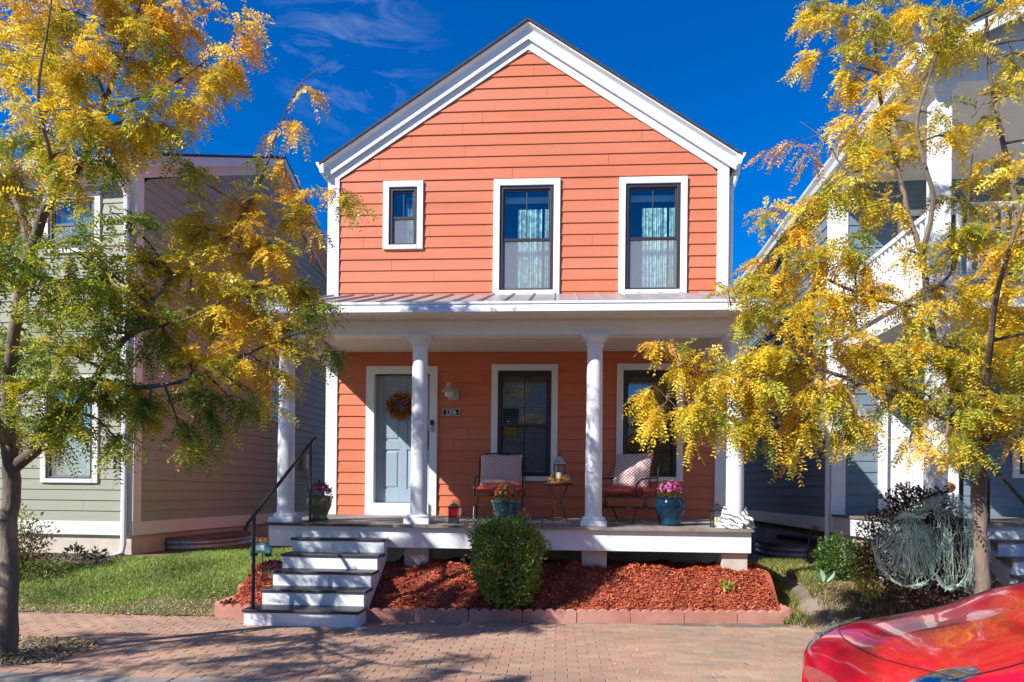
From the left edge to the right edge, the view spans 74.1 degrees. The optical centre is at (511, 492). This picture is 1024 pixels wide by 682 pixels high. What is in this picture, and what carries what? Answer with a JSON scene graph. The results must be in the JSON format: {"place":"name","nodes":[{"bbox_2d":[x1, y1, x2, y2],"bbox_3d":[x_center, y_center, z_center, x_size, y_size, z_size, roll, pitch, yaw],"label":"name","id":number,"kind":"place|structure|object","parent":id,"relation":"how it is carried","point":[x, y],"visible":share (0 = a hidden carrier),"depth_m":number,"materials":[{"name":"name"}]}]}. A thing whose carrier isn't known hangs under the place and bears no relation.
{"place":"outdoors","nodes":[
{"label":"outdoors","id":0,"kind":"place"},
{"bbox_2d":[18,537,302,615],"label":"lawn","id":1,"kind":"structure","parent":0,"point":[165,553],"depth_m":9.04,"materials":[{"name":"green plant"}]},
{"bbox_2d":[17,501,67,577],"bbox_3d":[-6.973,0.614,9.762,1.317,1.206,1.075,1,0,4],"label":"rose bush","id":2,"kind":"object","parent":1,"relation":"on","point":[26,562],"visible":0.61,"depth_m":9.82,"materials":[{"name":"green plant"}]},
{"bbox_2d":[58,541,88,561],"bbox_3d":[-6.875,0.961,10.653,0.381,0.414,0.367,1,0,36],"label":"hosta seedling","id":3,"kind":"object","parent":1,"relation":"on","point":[76,548],"visible":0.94,"depth_m":10.65,"materials":[{"name":"green plant"}]},
{"bbox_2d":[82,542,110,563],"bbox_3d":[-6.415,0.981,10.495,0.415,0.445,0.384,1,0,4],"label":"hosta seedling","id":4,"kind":"object","parent":1,"relation":"on","point":[95,552],"visible":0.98,"depth_m":10.49,"materials":[{"name":"green plant"}]},
{"bbox_2d":[0,614,802,681],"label":"pavement bedding","id":5,"kind":"object","parent":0,"point":[9,664],"visible":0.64,"depth_m":6.13,"materials":[{"name":"grey sand"}]},
{"bbox_2d":[0,0,380,656],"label":"honey locust tree","id":6,"kind":"object","parent":5,"relation":"on","point":[146,134],"visible":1,"depth_m":5.92,"materials":[{"name":"yellow plant"}]},
{"bbox_2d":[0,612,828,681],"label":"pavement","id":7,"kind":"structure","parent":0,"point":[221,639],"depth_m":6.35,"materials":[{"name":"brick"}]},
{"bbox_2d":[354,627,367,629],"bbox_3d":[-1.621,1.461,7.304,0.150,0.032,0.110,1,0,4],"label":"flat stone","id":8,"kind":"object","parent":7,"relation":"on","point":[361,628],"visible":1,"depth_m":7.27,"materials":[{"name":"grey stone"}]},
{"bbox_2d":[18,541,972,628],"bbox_3d":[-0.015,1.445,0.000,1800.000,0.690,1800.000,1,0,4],"label":"ground","id":9,"kind":"structure","parent":0,"point":[809,604],"depth_m":8.22,"materials":[{"name":"soil"}]},
{"bbox_2d":[0,672,305,681],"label":"kerb","id":10,"kind":"structure","parent":9,"relation":"on","point":[20,677],"depth_m":5.31,"materials":[{"name":"concrete"}]},
{"bbox_2d":[0,153,326,555],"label":"house","id":11,"kind":"structure","parent":9,"relation":"on","point":[155,504],"depth_m":12.33,"materials":[{"name":"beige paint"}]},
{"bbox_2d":[40,376,98,482],"bbox_3d":[-7.501,-1.079,11.948,1.070,1.820,0.800,1,0,7],"label":"window","id":12,"kind":"structure","parent":11,"relation":"in","point":[47,475],"depth_m":11.63,"materials":[{"name":"beige paint"}]},
{"bbox_2d":[42,191,101,253],"bbox_3d":[-7.464,-4.604,11.948,1.070,1.030,0.800,1,0,7],"label":"window","id":13,"kind":"structure","parent":11,"relation":"in","point":[68,223],"depth_m":11.63,"materials":[{"name":"glass"}]},
{"bbox_2d":[268,357,278,421],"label":"window","id":14,"kind":"structure","parent":11,"relation":"in","point":[274,416],"depth_m":16.56,"materials":[{"name":"beige paint"}]},
{"bbox_2d":[166,531,251,550],"bbox_3d":[-5.741,1.025,13.434,0.790,0.410,2.360,1,0,7],"label":"window well","id":15,"kind":"object","parent":9,"relation":"on","point":[198,541],"depth_m":12.69,"materials":[{"name":"metal"}]},
{"bbox_2d":[215,595,234,605],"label":"edging block","id":16,"kind":"structure","parent":9,"relation":"on","point":[225,601],"depth_m":8.14,"materials":[{"name":"concrete"}]},
{"bbox_2d":[215,603,250,617],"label":"edging block","id":17,"kind":"structure","parent":9,"relation":"on","point":[228,610],"depth_m":7.90,"materials":[{"name":"concrete"}]},
{"bbox_2d":[366,608,413,621],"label":"edging block","id":18,"kind":"structure","parent":9,"relation":"on","point":[389,615],"depth_m":7.73,"materials":[{"name":"concrete"}]},
{"bbox_2d":[414,608,467,622],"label":"edging block","id":19,"kind":"structure","parent":9,"relation":"on","point":[433,615],"depth_m":7.75,"materials":[{"name":"concrete"}]},
{"bbox_2d":[0,519,962,681],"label":"leaf litter","id":20,"kind":"object","parent":9,"relation":"on","point":[50,649],"visible":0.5,"depth_m":7.80,"materials":[{"name":"plant"}]},
{"bbox_2d":[847,538,883,603],"bbox_3d":[3.947,0.871,7.594,0.365,0.744,0.362,1,0,43],"label":"yellow green plant","id":21,"kind":"object","parent":20,"relation":"on","point":[860,584],"visible":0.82,"depth_m":7.58,"materials":[{"name":"green plant"}]},
{"bbox_2d":[469,608,521,622],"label":"edging block","id":22,"kind":"structure","parent":9,"relation":"on","point":[486,615],"depth_m":7.77,"materials":[{"name":"concrete"}]},
{"bbox_2d":[242,17,768,627],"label":"house","id":23,"kind":"structure","parent":9,"relation":"on","point":[534,257],"depth_m":10.69,"materials":[{"name":"orange paint"}]},
{"bbox_2d":[306,480,333,520],"bbox_3d":[-2.668,0.097,9.416,0.383,0.572,0.385,1,0,-16],"label":"flower pot","id":24,"kind":"object","parent":23,"relation":"on","point":[321,505],"visible":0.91,"depth_m":9.30,"materials":[{"name":"green ceramic"}]},
{"bbox_2d":[384,389,411,420],"bbox_3d":[-1.795,-1.403,10.910,0.532,0.537,0.214,1,0,4],"label":"wreath","id":25,"kind":"object","parent":23,"relation":"attached to","point":[393,400],"visible":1,"depth_m":10.89,"materials":[{"name":"brown plant"}]},
{"bbox_2d":[376,375,429,502],"bbox_3d":[-1.757,-0.868,10.975,0.896,2.060,0.105,1,0,4],"label":"door","id":26,"kind":"structure","parent":23,"relation":"in","point":[393,436],"depth_m":11.00,"materials":[{"name":"blue paint"}]},
{"bbox_2d":[383,180,423,249],"bbox_3d":[-1.719,-4.445,11.243,0.646,1.090,0.800,1,0,4],"label":"window","id":27,"kind":"structure","parent":23,"relation":"in","point":[402,200],"depth_m":10.88,"materials":[{"name":"white paint"}]},
{"bbox_2d":[448,501,459,523],"bbox_3d":[-0.773,0.252,9.002,0.155,0.315,0.155,1,0,4],"label":"lantern","id":28,"kind":"object","parent":23,"relation":"on","point":[453,513],"visible":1,"depth_m":8.94,"materials":[{"name":"black metal"}]},
{"bbox_2d":[473,452,525,519],"bbox_3d":[-0.175,-0.115,10.109,0.754,1.022,0.793,1,0,1],"label":"patio chair","id":29,"kind":"object","parent":23,"relation":"on","point":[489,489],"visible":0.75,"depth_m":9.83,"materials":[{"name":"brown metal"}]},
{"bbox_2d":[480,454,522,485],"bbox_3d":[-0.161,-0.344,10.264,0.645,0.476,0.236,1,0,4],"label":"cushion","id":30,"kind":"object","parent":29,"relation":"on","point":[497,469],"visible":0.94,"depth_m":10.19,"materials":[{"name":"fabric"}]},
{"bbox_2d":[491,480,520,524],"bbox_3d":[-0.078,0.125,8.955,0.390,0.583,0.390,1,0,4],"label":"flower pot","id":31,"kind":"object","parent":23,"relation":"on","point":[510,507],"visible":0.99,"depth_m":8.84,"materials":[{"name":"teal ceramic"}]},
{"bbox_2d":[491,364,557,480],"bbox_3d":[0.219,-1.110,11.111,1.050,1.845,0.800,1,0,4],"label":"window","id":32,"kind":"structure","parent":23,"relation":"in","point":[524,397],"depth_m":10.86,"materials":[{"name":"glass"}]},
{"bbox_2d":[493,178,560,294],"bbox_3d":[0.255,-4.049,11.111,1.055,1.832,0.800,1,0,4],"label":"window","id":33,"kind":"structure","parent":23,"relation":"in","point":[526,212],"depth_m":10.89,"materials":[{"name":"glass"}]},
{"bbox_2d":[544,483,572,519],"bbox_3d":[0.682,0.134,9.977,0.430,0.545,0.430,1,0,4],"label":"side table","id":34,"kind":"object","parent":23,"relation":"on","point":[555,502],"visible":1,"depth_m":9.87,"materials":[{"name":"brown metal"}]},
{"bbox_2d":[547,474,570,485],"bbox_3d":[0.691,-0.186,9.977,0.362,0.197,0.369,1,0,4],"label":"flower garland","id":35,"kind":"object","parent":34,"relation":"on","point":[564,479],"visible":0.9,"depth_m":9.88,"materials":[{"name":"orange plant"}]},
{"bbox_2d":[553,453,565,481],"bbox_3d":[0.697,-0.361,9.976,0.195,0.445,0.195,1,0,8],"label":"lantern","id":36,"kind":"object","parent":34,"relation":"on","point":[559,460],"visible":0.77,"depth_m":9.92,"materials":[{"name":"grey metal"}]},
{"bbox_2d":[602,452,660,522],"bbox_3d":[1.643,-0.092,9.782,0.754,1.022,0.793,1,0,42],"label":"patio chair","id":37,"kind":"object","parent":23,"relation":"on","point":[622,491],"visible":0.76,"depth_m":9.56,"materials":[{"name":"brown metal"}]},
{"bbox_2d":[612,453,653,487],"bbox_3d":[1.755,-0.325,9.904,0.620,0.510,0.234,1,0,42],"label":"cushion","id":38,"kind":"object","parent":37,"relation":"on","point":[632,469],"visible":0.89,"depth_m":9.81,"materials":[{"name":"fabric"}]},
{"bbox_2d":[616,363,683,481],"bbox_3d":[2.179,-1.097,10.980,1.032,1.840,0.800,1,0,4],"label":"window","id":39,"kind":"structure","parent":23,"relation":"in","point":[631,377],"depth_m":10.65,"materials":[{"name":"glass"}]},
{"bbox_2d":[618,176,687,292],"bbox_3d":[2.227,-4.020,10.979,1.053,1.832,0.800,1,0,4],"label":"window","id":40,"kind":"structure","parent":23,"relation":"in","point":[653,210],"depth_m":10.75,"materials":[{"name":"glass"}]},
{"bbox_2d":[655,479,687,525],"bbox_3d":[2.106,0.120,9.001,0.396,0.631,0.399,1,0,42],"label":"flower pot","id":41,"kind":"object","parent":23,"relation":"on","point":[670,510],"visible":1,"depth_m":8.87,"materials":[{"name":"blue ceramic"}]},
{"bbox_2d":[709,502,722,526],"bbox_3d":[2.648,0.275,8.762,0.165,0.340,0.165,1,0,-4],"label":"lantern","id":42,"kind":"object","parent":23,"relation":"on","point":[716,507],"visible":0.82,"depth_m":8.73,"materials":[{"name":"black metal"}]},
{"bbox_2d":[714,506,755,528],"bbox_3d":[2.847,0.311,8.611,0.529,0.270,0.379,1,0,4],"label":"striped cloth","id":43,"kind":"object","parent":23,"relation":"on","point":[743,519],"visible":1,"depth_m":8.55,"materials":[{"name":"white fabric"}]},
{"bbox_2d":[230,555,780,615],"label":"mulch","id":44,"kind":"object","parent":9,"relation":"on","point":[619,585],"visible":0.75,"depth_m":8.30,"materials":[{"name":"red plant"}]},
{"bbox_2d":[249,537,272,578],"bbox_3d":[-3.149,0.959,8.511,0.270,0.797,0.104,1,0,4],"label":"garden ornament","id":45,"kind":"object","parent":44,"relation":"on","point":[266,548],"visible":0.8,"depth_m":8.47,"materials":[{"name":"teal paint"}]},
{"bbox_2d":[260,558,281,577],"bbox_3d":[-3.042,0.958,8.630,0.329,0.254,0.329,1,0,30],"label":"flower pot","id":46,"kind":"object","parent":44,"relation":"on","point":[269,565],"visible":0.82,"depth_m":8.56,"materials":[{"name":"ceramic"}]},
{"bbox_2d":[461,509,551,610],"bbox_3d":[-0.064,0.787,8.023,1.094,1.222,1.161,1,0,4],"label":"clipped shrub","id":47,"kind":"object","parent":44,"relation":"on","point":[527,562],"visible":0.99,"depth_m":7.84,"materials":[{"name":"green plant"}]},
{"bbox_2d":[719,579,734,591],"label":"seedling","id":48,"kind":"object","parent":44,"relation":"on","point":[727,586],"visible":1,"depth_m":8.23,"materials":[{"name":"green plant"}]},
{"bbox_2d":[523,609,575,622],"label":"edging block","id":49,"kind":"structure","parent":9,"relation":"on","point":[549,616],"depth_m":7.79,"materials":[{"name":"concrete"}]},
{"bbox_2d":[577,609,629,622],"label":"edging block","id":50,"kind":"structure","parent":9,"relation":"on","point":[603,616],"depth_m":7.81,"materials":[{"name":"concrete"}]},
{"bbox_2d":[630,609,683,622],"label":"edging block","id":51,"kind":"structure","parent":9,"relation":"on","point":[655,616],"depth_m":7.82,"materials":[{"name":"concrete"}]},
{"bbox_2d":[684,609,736,622],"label":"edging block","id":52,"kind":"structure","parent":9,"relation":"on","point":[710,616],"depth_m":7.84,"materials":[{"name":"concrete"}]},
{"bbox_2d":[737,610,789,623],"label":"edging block","id":53,"kind":"structure","parent":9,"relation":"on","point":[760,616],"depth_m":7.86,"materials":[{"name":"concrete"}]},
{"bbox_2d":[754,537,815,559],"bbox_3d":[4.946,1.117,12.597,0.774,0.450,1.959,1,0,4],"label":"window well","id":54,"kind":"object","parent":9,"relation":"on","point":[772,547],"depth_m":11.93,"materials":[{"name":"metal"}]},
{"bbox_2d":[776,533,821,545],"bbox_3d":[5.037,0.809,11.945,0.128,0.142,1.432,1,0,-5],"label":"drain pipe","id":55,"kind":"object","parent":54,"relation":"on","point":[795,537],"visible":0.89,"depth_m":11.86,"materials":[{"name":"black plastic"}]},
{"bbox_2d":[779,604,791,618],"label":"edging block","id":56,"kind":"structure","parent":9,"relation":"on","point":[785,607],"depth_m":7.93,"materials":[{"name":"concrete"}]},
{"bbox_2d":[747,556,869,624],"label":"side grass","id":57,"kind":"structure","parent":9,"relation":"on","point":[798,571],"depth_m":9.04,"materials":[{"name":"green plant"}]},
{"bbox_2d":[622,0,1023,594],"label":"honey locust tree","id":58,"kind":"object","parent":9,"relation":"on","point":[972,423],"visible":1,"depth_m":6.22,"materials":[{"name":"yellow plant"}]},
{"bbox_2d":[817,568,834,581],"bbox_3d":[4.021,1.094,8.684,0.132,0.245,0.174,1,0,-44],"label":"broad leaf plant","id":59,"kind":"object","parent":9,"relation":"on","point":[821,575],"visible":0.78,"depth_m":8.71,"materials":[{"name":"green plant"}]},
{"bbox_2d":[809,530,858,581],"bbox_3d":[4.391,0.862,9.210,0.765,0.737,0.713,1,0,4],"label":"round shrub","id":60,"kind":"object","parent":9,"relation":"on","point":[829,564],"visible":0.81,"depth_m":9.12,"materials":[{"name":"green plant"}]},
{"bbox_2d":[781,580,940,631],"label":"dry grass","id":61,"kind":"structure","parent":9,"relation":"on","point":[838,587],"depth_m":8.01,"materials":[{"name":"plant"}]},
{"bbox_2d":[732,0,1023,588],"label":"house","id":62,"kind":"structure","parent":9,"relation":"on","point":[827,499],"depth_m":10.66,"materials":[{"name":"white paint"}]},
{"bbox_2d":[807,528,811,555],"bbox_3d":[4.910,0.809,11.193,0.024,0.418,0.682,1,0,28],"label":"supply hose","id":63,"kind":"object","parent":62,"relation":"attached to","point":[809,542],"visible":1,"depth_m":11.09,"materials":[{"name":"black rubber"}]},
{"bbox_2d":[887,390,923,514],"bbox_3d":[6.456,-0.641,10.834,0.936,1.998,0.048,1,0,6],"label":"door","id":64,"kind":"structure","parent":62,"relation":"in","point":[899,474],"depth_m":10.84,"materials":[{"name":"white paint"}]},
{"bbox_2d":[897,209,961,295],"bbox_3d":[6.650,-3.465,11.133,0.950,2.050,0.800,1,0,6],"label":"window","id":65,"kind":"structure","parent":62,"relation":"in","point":[914,213],"depth_m":10.76,"materials":[{"name":"white paint"}]},
{"bbox_2d":[1012,374,1023,477],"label":"window","id":66,"kind":"structure","parent":62,"relation":"in","point":[1017,473],"depth_m":10.61,"materials":[{"name":"white paint"}]},
{"bbox_2d":[843,481,1002,608],"bbox_3d":[4.534,0.583,7.571,1.711,1.442,1.332,1,0,4],"label":"purple bush","id":67,"kind":"object","parent":9,"relation":"on","point":[925,595],"visible":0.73,"depth_m":7.36,"materials":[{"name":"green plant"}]},
{"bbox_2d":[870,494,989,594],"bbox_3d":[4.516,0.542,7.192,1.232,1.077,0.486,1,0,4],"label":"cobweb netting","id":68,"kind":"object","parent":67,"relation":"attached to","point":[915,516],"visible":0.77,"depth_m":7.08,"materials":[{"name":"white fabric"}]},
{"bbox_2d":[0,0,1002,286],"label":"sky","id":69,"kind":"structure","parent":0,"point":[721,65],"materials":[{"name":"blue"}]},
{"bbox_2d":[801,582,1023,681],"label":"car","id":70,"kind":"object","parent":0,"point":[978,637],"visible":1,"depth_m":3.85,"materials":[{"name":"red paint"}]},
{"bbox_2d":[921,494,959,515],"bbox_3d":[5.624,0.185,8.900,0.340,0.335,0.340,1,0,4],"label":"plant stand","id":71,"kind":"object","parent":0,"point":[957,495],"visible":0.08,"depth_m":8.73,"materials":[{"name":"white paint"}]},
{"bbox_2d":[948,482,955,492],"bbox_3d":[5.657,-0.112,8.898,0.280,0.240,0.266,1,0,4],"label":"pumpkin","id":72,"kind":"object","parent":71,"relation":"on","point":[952,485],"visible":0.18,"depth_m":8.79,"materials":[{"name":"orange food"}]}
]}

